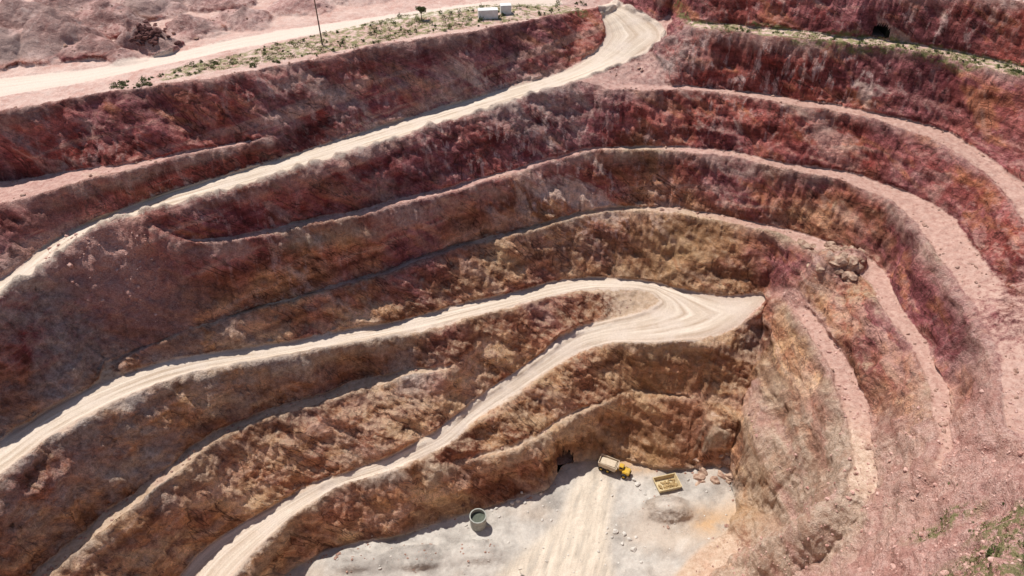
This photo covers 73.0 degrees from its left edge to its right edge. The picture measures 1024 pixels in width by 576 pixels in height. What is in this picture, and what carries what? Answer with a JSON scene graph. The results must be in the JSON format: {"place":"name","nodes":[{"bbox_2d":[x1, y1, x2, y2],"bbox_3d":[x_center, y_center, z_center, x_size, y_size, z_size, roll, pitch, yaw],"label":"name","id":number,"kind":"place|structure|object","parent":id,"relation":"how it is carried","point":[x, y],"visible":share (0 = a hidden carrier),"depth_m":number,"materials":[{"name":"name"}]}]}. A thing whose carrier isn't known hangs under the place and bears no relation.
{"place":"outdoors","nodes":[
{"label":"outdoors","id":0,"kind":"place"},
{"bbox_2d":[0,0,1023,575],"bbox_3d":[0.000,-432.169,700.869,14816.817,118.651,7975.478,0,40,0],"label":"open pit terrain","id":1,"kind":"structure","parent":0,"point":[522,330],"depth_m":192.94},
{"bbox_2d":[127,20,180,46],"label":"rock pile","id":2,"kind":"object","parent":1,"relation":"on","point":[143,33],"visible":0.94,"depth_m":195.46,"materials":[{"name":"brown stone"}]},
{"bbox_2d":[314,0,322,44],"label":"power pole","id":3,"kind":"object","parent":1,"relation":"on","point":[318,23],"visible":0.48,"depth_m":198.24,"materials":[{"name":"brown wood"}]},
{"bbox_2d":[415,6,426,18],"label":"tree","id":4,"kind":"object","parent":1,"relation":"on","point":[421,9],"visible":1,"depth_m":216.66,"materials":[{"name":"green plant"}]},
{"bbox_2d":[469,508,489,531],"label":"water tank","id":5,"kind":"object","parent":1,"relation":"on","point":[477,516],"visible":1,"depth_m":195.00,"materials":[{"name":"concrete"}]},
{"bbox_2d":[478,7,497,18],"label":"shipping container","id":6,"kind":"object","parent":1,"relation":"on","point":[489,13],"visible":1,"depth_m":217.94,"materials":[{"name":"metal"}]},
{"bbox_2d":[500,3,511,13],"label":"shipping container","id":7,"kind":"object","parent":1,"relation":"on","point":[505,8],"visible":0.98,"depth_m":221.79,"materials":[{"name":"metal"}]},
{"bbox_2d":[12,0,1023,575],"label":"rubble","id":8,"kind":"object","parent":1,"relation":"on","point":[868,446],"visible":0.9,"depth_m":187.38,"materials":[{"name":"brown stone"}]},
{"bbox_2d":[335,476,726,573],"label":"boulders","id":9,"kind":"object","parent":1,"relation":"on","point":[616,531],"visible":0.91,"depth_m":195.18,"materials":[{"name":"grey stone"}]},
{"bbox_2d":[42,213,1023,575],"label":"scree rocks","id":10,"kind":"object","parent":1,"relation":"on","point":[892,565],"visible":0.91,"depth_m":146.63,"materials":[{"name":"brown stone"}]},
{"bbox_2d":[556,448,572,464],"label":"tunnel portal","id":11,"kind":"object","parent":1,"relation":"on","point":[564,459],"visible":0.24,"depth_m":214.26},
{"bbox_2d":[109,0,1023,568],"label":"shrubs","id":12,"kind":"object","parent":1,"relation":"on","point":[213,62],"visible":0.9,"depth_m":194.83,"materials":[{"name":"green plant"}]},
{"bbox_2d":[166,3,1023,575],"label":"grass","id":13,"kind":"structure","parent":1,"relation":"on","point":[318,49],"depth_m":199.27,"materials":[{"name":"green plant"}]},
{"bbox_2d":[598,454,631,478],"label":"articulated dump truck","id":14,"kind":"object","parent":1,"relation":"on","point":[609,464],"visible":1,"depth_m":209.36,"materials":[{"name":"metal"}]},
{"bbox_2d":[652,473,681,493],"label":"skip bin","id":15,"kind":"object","parent":1,"relation":"on","point":[667,482],"visible":1,"depth_m":206.83,"materials":[{"name":"metal"}]},
{"bbox_2d":[692,238,865,485],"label":"rock outcrop","id":16,"kind":"object","parent":1,"relation":"on","point":[840,261],"visible":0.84,"depth_m":200.56,"materials":[{"name":"brown stone"}]},
{"bbox_2d":[871,23,886,36],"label":"tunnel portal","id":17,"kind":"object","parent":1,"relation":"on","point":[878,30],"visible":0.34,"depth_m":209.62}
]}

